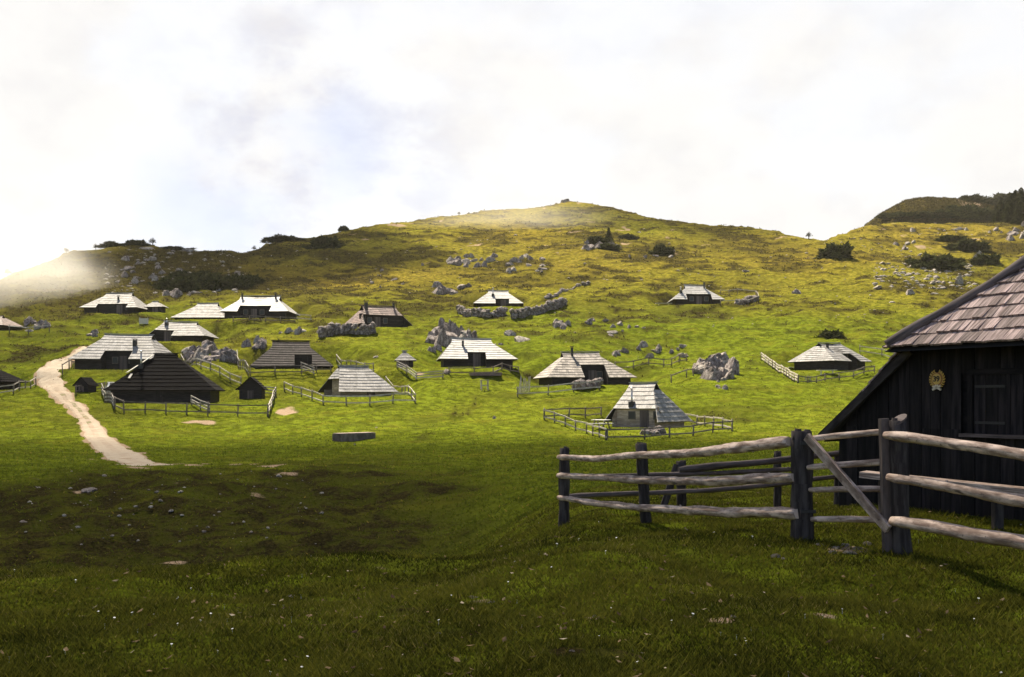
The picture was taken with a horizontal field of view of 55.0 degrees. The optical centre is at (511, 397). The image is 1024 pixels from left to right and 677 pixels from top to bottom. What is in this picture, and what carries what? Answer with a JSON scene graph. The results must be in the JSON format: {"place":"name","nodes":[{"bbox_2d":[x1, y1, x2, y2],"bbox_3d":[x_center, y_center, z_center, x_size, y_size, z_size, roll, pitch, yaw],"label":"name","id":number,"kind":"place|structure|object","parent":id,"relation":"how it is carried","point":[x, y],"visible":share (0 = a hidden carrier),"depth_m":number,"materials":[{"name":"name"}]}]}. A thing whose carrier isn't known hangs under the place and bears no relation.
{"place":"outdoors","nodes":[
{"label":"outdoors","id":0,"kind":"place"},
{"bbox_2d":[36,346,154,463],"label":"gravel road","id":1,"kind":"structure","parent":0,"point":[97,437],"depth_m":87.64,"materials":[{"name":"gravel"}]},
{"bbox_2d":[0,198,1023,676],"bbox_3d":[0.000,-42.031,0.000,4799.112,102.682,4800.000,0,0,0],"label":"pasture ground","id":2,"kind":"structure","parent":0,"point":[446,398],"depth_m":99.62,"materials":[{"name":"plant"}]},
{"bbox_2d":[0,315,25,330],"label":"shepherd hut","id":3,"kind":"object","parent":2,"relation":"on","point":[5,323],"visible":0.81,"depth_m":145.93,"materials":[{"name":"grey"}]},
{"bbox_2d":[0,370,27,389],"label":"shepherd hut","id":4,"kind":"object","parent":2,"relation":"on","point":[7,378],"visible":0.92,"depth_m":106.08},
{"bbox_2d":[0,376,36,393],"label":"pole fence","id":5,"kind":"object","parent":2,"relation":"on","point":[25,387],"visible":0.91,"depth_m":104.22,"materials":[{"name":"grey wood"}]},
{"bbox_2d":[72,377,98,392],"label":"wooden shed","id":6,"kind":"structure","parent":2,"relation":"on","point":[89,384],"depth_m":103.45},
{"bbox_2d":[101,383,113,408],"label":"pole fence","id":7,"kind":"object","parent":2,"relation":"on","point":[108,397],"visible":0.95,"depth_m":98.24,"materials":[{"name":"grey wood"}]},
{"bbox_2d":[97,241,123,248],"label":"dwarf pine shrub","id":8,"kind":"object","parent":2,"relation":"on","point":[106,244],"visible":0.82,"depth_m":246.29,"materials":[{"name":"green plant"}]},
{"bbox_2d":[79,292,146,313],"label":"shepherd hut","id":9,"kind":"object","parent":2,"relation":"on","point":[122,302],"visible":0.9,"depth_m":156.97,"materials":[{"name":"wood"}]},
{"bbox_2d":[68,333,171,369],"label":"shepherd hut","id":10,"kind":"object","parent":2,"relation":"on","point":[109,351],"visible":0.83,"depth_m":116.75,"materials":[{"name":"wood"}]},
{"bbox_2d":[120,356,126,369],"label":"door","id":11,"kind":"structure","parent":10,"relation":"in","point":[123,359],"depth_m":116.69,"materials":[{"name":"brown wood"}]},
{"bbox_2d":[118,239,149,245],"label":"dwarf pine shrub","id":12,"kind":"object","parent":2,"relation":"on","point":[137,242],"visible":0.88,"depth_m":246.54,"materials":[{"name":"green plant"}]},
{"bbox_2d":[143,301,167,312],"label":"shepherd hut","id":13,"kind":"object","parent":2,"relation":"on","point":[155,306],"visible":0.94,"depth_m":158.44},
{"bbox_2d":[148,274,179,290],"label":"dwarf pine shrub","id":14,"kind":"object","parent":2,"relation":"on","point":[161,284],"visible":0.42,"depth_m":183.76,"materials":[{"name":"green plant"}]},
{"bbox_2d":[103,351,225,402],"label":"shepherd hut","id":15,"kind":"object","parent":2,"relation":"on","point":[165,377],"visible":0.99,"depth_m":98.62,"materials":[{"name":"wood"}]},
{"bbox_2d":[153,391,161,402],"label":"door","id":16,"kind":"structure","parent":15,"relation":"in","point":[157,395],"depth_m":97.95,"materials":[{"name":"wood"}]},
{"bbox_2d":[159,245,199,251],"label":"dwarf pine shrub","id":17,"kind":"object","parent":2,"relation":"on","point":[178,248],"visible":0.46,"depth_m":243.78,"materials":[{"name":"green plant"}]},
{"bbox_2d":[164,270,199,277],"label":"dwarf pine shrub","id":18,"kind":"object","parent":2,"relation":"on","point":[182,273],"visible":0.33,"depth_m":195.76,"materials":[{"name":"green plant"}]},
{"bbox_2d":[149,318,218,341],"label":"shepherd hut","id":19,"kind":"object","parent":2,"relation":"on","point":[168,330],"visible":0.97,"depth_m":135.11,"materials":[{"name":"wood"}]},
{"bbox_2d":[164,275,214,291],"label":"dwarf pine shrub","id":20,"kind":"object","parent":2,"relation":"on","point":[187,284],"visible":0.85,"depth_m":181.01,"materials":[{"name":"green plant"}]},
{"bbox_2d":[113,396,268,416],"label":"pole fence","id":21,"kind":"object","parent":2,"relation":"on","point":[186,411],"visible":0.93,"depth_m":92.00,"materials":[{"name":"grey wood"}]},
{"bbox_2d":[170,302,224,319],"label":"shepherd hut","id":22,"kind":"object","parent":2,"relation":"on","point":[205,311],"visible":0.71,"depth_m":151.42,"materials":[{"name":"wood"}]},
{"bbox_2d":[181,354,241,384],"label":"pole fence","id":23,"kind":"object","parent":2,"relation":"on","point":[210,368],"visible":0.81,"depth_m":112.97,"materials":[{"name":"grey wood"}]},
{"bbox_2d":[199,272,240,289],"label":"dwarf pine shrub","id":24,"kind":"object","parent":2,"relation":"on","point":[216,281],"visible":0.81,"depth_m":182.24,"materials":[{"name":"green plant"}]},
{"bbox_2d":[219,349,236,363],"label":"boulder","id":25,"kind":"object","parent":2,"relation":"on","point":[230,355],"visible":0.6,"depth_m":120.05,"materials":[{"name":"grey stone"}]},
{"bbox_2d":[224,272,255,288],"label":"dwarf pine shrub","id":26,"kind":"object","parent":2,"relation":"on","point":[244,281],"visible":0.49,"depth_m":185.87,"materials":[{"name":"green plant"}]},
{"bbox_2d":[235,377,267,398],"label":"wooden shed","id":27,"kind":"structure","parent":2,"relation":"on","point":[251,388],"depth_m":100.19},
{"bbox_2d":[243,273,265,283],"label":"dwarf pine shrub","id":28,"kind":"object","parent":2,"relation":"on","point":[256,278],"visible":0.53,"depth_m":192.42,"materials":[{"name":"green plant"}]},
{"bbox_2d":[220,293,299,318],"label":"shepherd hut","id":29,"kind":"object","parent":2,"relation":"on","point":[275,306],"visible":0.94,"depth_m":150.04,"materials":[{"name":"wood"}]},
{"bbox_2d":[232,315,295,321],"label":"pole fence","id":30,"kind":"object","parent":2,"relation":"on","point":[280,320],"visible":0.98,"depth_m":144.57,"materials":[{"name":"grey wood"}]},
{"bbox_2d":[265,386,276,416],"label":"pole fence","id":31,"kind":"object","parent":2,"relation":"on","point":[274,393],"visible":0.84,"depth_m":98.75,"materials":[{"name":"grey wood"}]},
{"bbox_2d":[260,234,306,242],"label":"dwarf pine shrub","id":32,"kind":"object","parent":2,"relation":"on","point":[277,238],"visible":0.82,"depth_m":256.46,"materials":[{"name":"green plant"}]},
{"bbox_2d":[249,363,331,375],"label":"pole fence","id":33,"kind":"object","parent":2,"relation":"on","point":[301,371],"visible":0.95,"depth_m":110.96,"materials":[{"name":"grey wood"}]},
{"bbox_2d":[250,340,333,368],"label":"shepherd hut","id":34,"kind":"object","parent":2,"relation":"on","point":[287,352],"visible":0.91,"depth_m":116.67,"materials":[{"name":"wood"}]},
{"bbox_2d":[302,235,345,249],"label":"dwarf pine shrub","id":35,"kind":"object","parent":2,"relation":"on","point":[324,242],"visible":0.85,"depth_m":238.04,"materials":[{"name":"green plant"}]},
{"bbox_2d":[317,321,376,337],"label":"stone wall","id":36,"kind":"structure","parent":2,"relation":"on","point":[330,329],"depth_m":135.93,"materials":[{"name":"grey stone"}]},
{"bbox_2d":[284,376,415,405],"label":"pole fence","id":37,"kind":"object","parent":2,"relation":"on","point":[370,396],"visible":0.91,"depth_m":97.57,"materials":[{"name":"grey wood"}]},
{"bbox_2d":[332,432,375,441],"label":"water trough","id":38,"kind":"object","parent":2,"relation":"on","point":[349,437],"visible":0.84,"depth_m":75.89,"materials":[{"name":"grey wood"}]},
{"bbox_2d":[318,365,397,396],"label":"shepherd hut","id":39,"kind":"object","parent":2,"relation":"on","point":[354,380],"visible":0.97,"depth_m":103.49,"materials":[{"name":"wood"}]},
{"bbox_2d":[346,301,412,327],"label":"shepherd hut","id":40,"kind":"object","parent":2,"relation":"on","point":[382,315],"visible":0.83,"depth_m":144.67,"materials":[{"name":"brown"}]},
{"bbox_2d":[394,350,415,367],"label":"shepherd hut","id":41,"kind":"object","parent":2,"relation":"on","point":[404,357],"visible":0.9,"depth_m":114.32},
{"bbox_2d":[396,360,443,379],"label":"pole fence","id":42,"kind":"object","parent":2,"relation":"on","point":[415,373],"visible":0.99,"depth_m":109.16,"materials":[{"name":"grey wood"}]},
{"bbox_2d":[436,327,448,346],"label":"boulder","id":43,"kind":"object","parent":2,"relation":"on","point":[442,339],"visible":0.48,"depth_m":127.55,"materials":[{"name":"grey stone"}]},
{"bbox_2d":[436,337,517,369],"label":"shepherd hut","id":44,"kind":"object","parent":2,"relation":"on","point":[473,352],"visible":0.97,"depth_m":114.95,"materials":[{"name":"wood"}]},
{"bbox_2d":[473,353,480,366],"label":"door","id":45,"kind":"structure","parent":44,"relation":"in","point":[476,356],"depth_m":115.00,"materials":[{"name":"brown wood"}]},
{"bbox_2d":[455,304,507,316],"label":"stone wall","id":46,"kind":"structure","parent":2,"relation":"on","point":[481,312],"depth_m":153.12,"materials":[{"name":"grey stone"}]},
{"bbox_2d":[448,363,518,373],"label":"pole fence","id":47,"kind":"object","parent":2,"relation":"on","point":[474,368],"visible":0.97,"depth_m":109.56,"materials":[{"name":"grey wood"}]},
{"bbox_2d":[469,372,501,375],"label":"plank stack","id":48,"kind":"object","parent":2,"relation":"on","point":[487,373],"visible":1,"depth_m":108.30,"materials":[{"name":"brown"}]},
{"bbox_2d":[473,288,523,306],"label":"shepherd hut","id":49,"kind":"object","parent":2,"relation":"on","point":[492,297],"visible":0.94,"depth_m":162.90,"materials":[{"name":"wood"}]},
{"bbox_2d":[25,227,996,544],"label":"scree","id":50,"kind":"structure","parent":2,"relation":"on","point":[905,273],"depth_m":191.90,"materials":[{"name":"stone"}]},
{"bbox_2d":[0,483,1023,676],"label":"grass","id":51,"kind":"structure","parent":2,"relation":"on","point":[471,623],"depth_m":7.61,"materials":[{"name":"plant"}]},
{"bbox_2d":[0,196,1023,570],"bbox_3d":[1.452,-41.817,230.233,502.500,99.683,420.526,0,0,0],"label":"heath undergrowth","id":52,"kind":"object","parent":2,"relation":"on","point":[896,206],"visible":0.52,"depth_m":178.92,"materials":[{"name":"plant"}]},
{"bbox_2d":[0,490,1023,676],"bbox_3d":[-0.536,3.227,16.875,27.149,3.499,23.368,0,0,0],"label":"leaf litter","id":53,"kind":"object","parent":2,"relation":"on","point":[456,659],"visible":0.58,"depth_m":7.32,"materials":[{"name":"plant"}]},
{"bbox_2d":[518,376,530,392],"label":"stake bundle","id":54,"kind":"object","parent":2,"relation":"on","point":[520,390],"visible":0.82,"depth_m":102.72,"materials":[{"name":"grey wood"}]},
{"bbox_2d":[509,297,567,318],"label":"stone wall","id":55,"kind":"structure","parent":2,"relation":"on","point":[553,304],"depth_m":155.09,"materials":[{"name":"grey stone"}]},
{"bbox_2d":[517,380,599,396],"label":"pole fence","id":56,"kind":"object","parent":2,"relation":"on","point":[573,388],"visible":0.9,"depth_m":101.26,"materials":[{"name":"grey wood"}]},
{"bbox_2d":[544,281,590,298],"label":"stone wall","id":57,"kind":"structure","parent":2,"relation":"on","point":[549,295],"depth_m":174.88,"materials":[{"name":"grey stone"}]},
{"bbox_2d":[544,407,601,417],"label":"pole fence","id":58,"kind":"object","parent":2,"relation":"on","point":[585,415],"visible":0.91,"depth_m":90.60,"materials":[{"name":"grey wood"}]},
{"bbox_2d":[543,409,606,439],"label":"pole fence","id":59,"kind":"object","parent":2,"relation":"on","point":[575,421],"visible":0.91,"depth_m":83.31,"materials":[{"name":"grey wood"}]},
{"bbox_2d":[533,346,636,384],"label":"shepherd hut","id":60,"kind":"object","parent":2,"relation":"on","point":[568,366],"visible":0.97,"depth_m":108.83,"materials":[{"name":"grey"}]},
{"bbox_2d":[571,377,603,389],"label":"stone wall","id":61,"kind":"structure","parent":2,"relation":"on","point":[584,385],"depth_m":102.51,"materials":[{"name":"grey stone"}]},
{"bbox_2d":[587,235,613,243],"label":"dwarf pine shrub","id":62,"kind":"object","parent":2,"relation":"on","point":[591,239],"visible":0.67,"depth_m":244.94,"materials":[{"name":"green plant"}]},
{"bbox_2d":[597,243,622,250],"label":"dwarf pine shrub","id":63,"kind":"object","parent":2,"relation":"on","point":[606,246],"visible":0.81,"depth_m":233.54,"materials":[{"name":"green plant"}]},
{"bbox_2d":[603,382,692,427],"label":"shepherd hut","id":64,"kind":"object","parent":2,"relation":"on","point":[645,404],"visible":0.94,"depth_m":87.54,"materials":[{"name":"wood"}]},
{"bbox_2d":[640,410,648,426],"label":"door","id":65,"kind":"structure","parent":64,"relation":"in","point":[644,414],"depth_m":86.57,"materials":[{"name":"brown wood"}]},
{"bbox_2d":[614,353,686,368],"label":"pole fence","id":66,"kind":"object","parent":2,"relation":"on","point":[648,362],"visible":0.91,"depth_m":116.96,"materials":[{"name":"grey wood"}]},
{"bbox_2d":[640,425,666,434],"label":"stone wall","id":67,"kind":"structure","parent":2,"relation":"on","point":[656,431],"depth_m":80.01,"materials":[{"name":"grey stone"}]},
{"bbox_2d":[648,243,674,254],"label":"dwarf pine shrub","id":68,"kind":"object","parent":2,"relation":"on","point":[661,248],"visible":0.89,"depth_m":227.99,"materials":[{"name":"green plant"}]},
{"bbox_2d":[605,420,733,439],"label":"pole fence","id":69,"kind":"object","parent":2,"relation":"on","point":[692,433],"visible":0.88,"depth_m":77.01,"materials":[{"name":"grey wood"}]},
{"bbox_2d":[556,429,813,540],"bbox_3d":[2.129,1.475,14.176,0.407,2.257,6.830,0,0,-21],"label":"rail fence","id":70,"kind":"object","parent":2,"relation":"on","point":[799,477],"visible":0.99,"depth_m":12.56,"materials":[{"name":"grey wood"}]},
{"bbox_2d":[667,282,724,304],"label":"shepherd hut","id":71,"kind":"object","parent":2,"relation":"on","point":[691,294],"visible":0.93,"depth_m":166.50,"materials":[{"name":"wood"}]},
{"bbox_2d":[692,361,704,373],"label":"boulder","id":72,"kind":"object","parent":2,"relation":"on","point":[699,368],"visible":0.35,"depth_m":111.46,"materials":[{"name":"stone"}]},
{"bbox_2d":[569,450,838,506],"bbox_3d":[3.532,1.766,18.762,5.483,1.532,1.363,0,0,-11],"label":"rail fence","id":73,"kind":"object","parent":2,"relation":"on","point":[680,468],"visible":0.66,"depth_m":18.25,"materials":[{"name":"wood"}]},
{"bbox_2d":[685,413,732,427],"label":"pole fence","id":74,"kind":"object","parent":2,"relation":"on","point":[704,416],"visible":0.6,"depth_m":86.55,"materials":[{"name":"grey wood"}]},
{"bbox_2d":[700,367,719,380],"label":"boulder","id":75,"kind":"object","parent":2,"relation":"on","point":[710,373],"visible":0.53,"depth_m":106.71,"materials":[{"name":"grey stone"}]},
{"bbox_2d":[705,351,728,364],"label":"boulder","id":76,"kind":"object","parent":2,"relation":"on","point":[723,356],"visible":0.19,"depth_m":117.03,"materials":[{"name":"grey stone"}]},
{"bbox_2d":[725,357,739,374],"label":"boulder","id":77,"kind":"object","parent":2,"relation":"on","point":[733,363],"visible":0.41,"depth_m":110.24,"materials":[{"name":"grey stone"}]},
{"bbox_2d":[720,288,758,305],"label":"pole fence","id":78,"kind":"object","parent":2,"relation":"on","point":[756,293],"visible":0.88,"depth_m":169.01,"materials":[{"name":"grey wood"}]},
{"bbox_2d":[734,295,759,304],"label":"stone wall","id":79,"kind":"structure","parent":2,"relation":"on","point":[746,300],"depth_m":166.75,"materials":[{"name":"grey stone"}]},
{"bbox_2d":[761,352,797,382],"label":"pole fence","id":80,"kind":"object","parent":2,"relation":"on","point":[781,371],"visible":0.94,"depth_m":113.46,"materials":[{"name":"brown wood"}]},
{"bbox_2d":[788,342,871,370],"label":"shepherd hut","id":81,"kind":"object","parent":2,"relation":"on","point":[827,356],"visible":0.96,"depth_m":118.01,"materials":[{"name":"wood"}]},
{"bbox_2d":[816,328,847,338],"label":"dwarf pine shrub","id":82,"kind":"object","parent":2,"relation":"on","point":[825,333],"visible":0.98,"depth_m":135.24,"materials":[{"name":"green plant"}]},
{"bbox_2d":[812,239,855,258],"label":"dwarf pine shrub","id":83,"kind":"object","parent":2,"relation":"on","point":[833,250],"visible":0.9,"depth_m":220.71,"materials":[{"name":"green plant"}]},
{"bbox_2d":[798,365,874,382],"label":"pole fence","id":84,"kind":"object","parent":2,"relation":"on","point":[825,378],"visible":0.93,"depth_m":109.71,"materials":[{"name":"grey wood"}]},
{"bbox_2d":[888,211,916,218],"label":"dwarf pine shrub","id":85,"kind":"object","parent":2,"relation":"on","point":[900,214],"visible":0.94,"depth_m":345.06,"materials":[{"name":"green plant"}]},
{"bbox_2d":[818,255,1023,521],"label":"shepherd hut","id":86,"kind":"object","parent":2,"relation":"on","point":[969,344],"visible":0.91,"depth_m":13.33,"materials":[{"name":"wood"}]},
{"bbox_2d":[929,370,944,390],"bbox_3d":[5.865,-0.244,13.574,0.034,0.291,0.259,0,0,-30],"label":"number badge","id":87,"kind":"object","parent":86,"relation":"attached to","point":[936,379],"visible":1,"depth_m":13.56,"materials":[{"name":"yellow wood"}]},
{"bbox_2d":[959,368,1023,438],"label":"window frame","id":88,"kind":"structure","parent":86,"relation":"in","point":[970,372],"depth_m":13.06,"materials":[{"name":"brown wood"}]},
{"bbox_2d":[912,210,935,218],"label":"dwarf pine shrub","id":89,"kind":"object","parent":2,"relation":"on","point":[924,214],"visible":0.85,"depth_m":343.42,"materials":[{"name":"green plant"}]},
{"bbox_2d":[910,250,969,269],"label":"dwarf pine shrub","id":90,"kind":"object","parent":2,"relation":"on","point":[947,261],"visible":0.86,"depth_m":210.03,"materials":[{"name":"green plant"}]},
{"bbox_2d":[859,471,1023,529],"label":"plank bench","id":91,"kind":"object","parent":2,"relation":"on","point":[997,515],"visible":0.3,"depth_m":11.77,"materials":[{"name":"grey wood"}]},
{"bbox_2d":[933,234,969,240],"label":"dwarf pine shrub","id":92,"kind":"object","parent":2,"relation":"on","point":[949,237],"visible":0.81,"depth_m":254.18,"materials":[{"name":"green plant"}]},
{"bbox_2d":[882,414,1023,555],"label":"rail fence","id":93,"kind":"object","parent":2,"relation":"on","point":[898,477],"visible":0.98,"depth_m":9.27,"materials":[{"name":"grey wood"}]},
{"bbox_2d":[800,418,892,552],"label":"field gate","id":94,"kind":"structure","parent":93,"relation":"attached to","point":[879,519],"depth_m":10.35,"materials":[{"name":"grey wood"}]},
{"bbox_2d":[945,207,974,217],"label":"dwarf pine shrub","id":95,"kind":"object","parent":2,"relation":"on","point":[966,210],"visible":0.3,"depth_m":345.91,"materials":[{"name":"green plant"}]},
{"bbox_2d":[954,193,984,202],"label":"dwarf pine shrub","id":96,"kind":"object","parent":2,"relation":"on","point":[977,197],"visible":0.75,"depth_m":370.42,"materials":[{"name":"green plant"}]},
{"bbox_2d":[949,237,994,252],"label":"dwarf pine shrub","id":97,"kind":"object","parent":2,"relation":"on","point":[968,245],"visible":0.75,"depth_m":240.23,"materials":[{"name":"green plant"}]},
{"bbox_2d":[967,205,994,220],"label":"dwarf pine shrub","id":98,"kind":"object","parent":2,"relation":"on","point":[983,213],"visible":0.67,"depth_m":346.82,"materials":[{"name":"green plant"}]},
{"bbox_2d":[969,251,1001,265],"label":"dwarf pine shrub","id":99,"kind":"object","parent":2,"relation":"on","point":[988,259],"visible":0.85,"depth_m":217.46,"materials":[{"name":"green plant"}]},
{"bbox_2d":[980,195,1003,204],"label":"dwarf pine shrub","id":100,"kind":"object","parent":2,"relation":"on","point":[990,200],"visible":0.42,"depth_m":426.92,"materials":[{"name":"green plant"}]},
{"bbox_2d":[991,199,1004,221],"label":"spruce tree","id":101,"kind":"object","parent":2,"relation":"on","point":[1000,208],"visible":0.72,"depth_m":296.85,"materials":[{"name":"green plant"}]},
{"bbox_2d":[992,190,1017,200],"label":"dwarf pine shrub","id":102,"kind":"object","parent":2,"relation":"on","point":[1002,196],"visible":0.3,"depth_m":428.59,"materials":[{"name":"green plant"}]},
{"bbox_2d":[1000,193,1015,222],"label":"spruce tree","id":103,"kind":"object","parent":2,"relation":"on","point":[1010,204],"visible":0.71,"depth_m":291.51,"materials":[{"name":"green plant"}]},
{"bbox_2d":[1009,203,1021,223],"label":"spruce tree","id":104,"kind":"object","parent":2,"relation":"on","point":[1015,214],"visible":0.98,"depth_m":283.36,"materials":[{"name":"green plant"}]},
{"bbox_2d":[1013,187,1023,212],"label":"spruce tree","id":105,"kind":"object","parent":2,"relation":"on","point":[1020,198],"visible":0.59,"depth_m":291.69,"materials":[{"name":"green plant"}]},
{"bbox_2d":[0,0,1023,278],"label":"sky","id":106,"kind":"structure","parent":0,"point":[211,125],"materials":[{"name":"white"}]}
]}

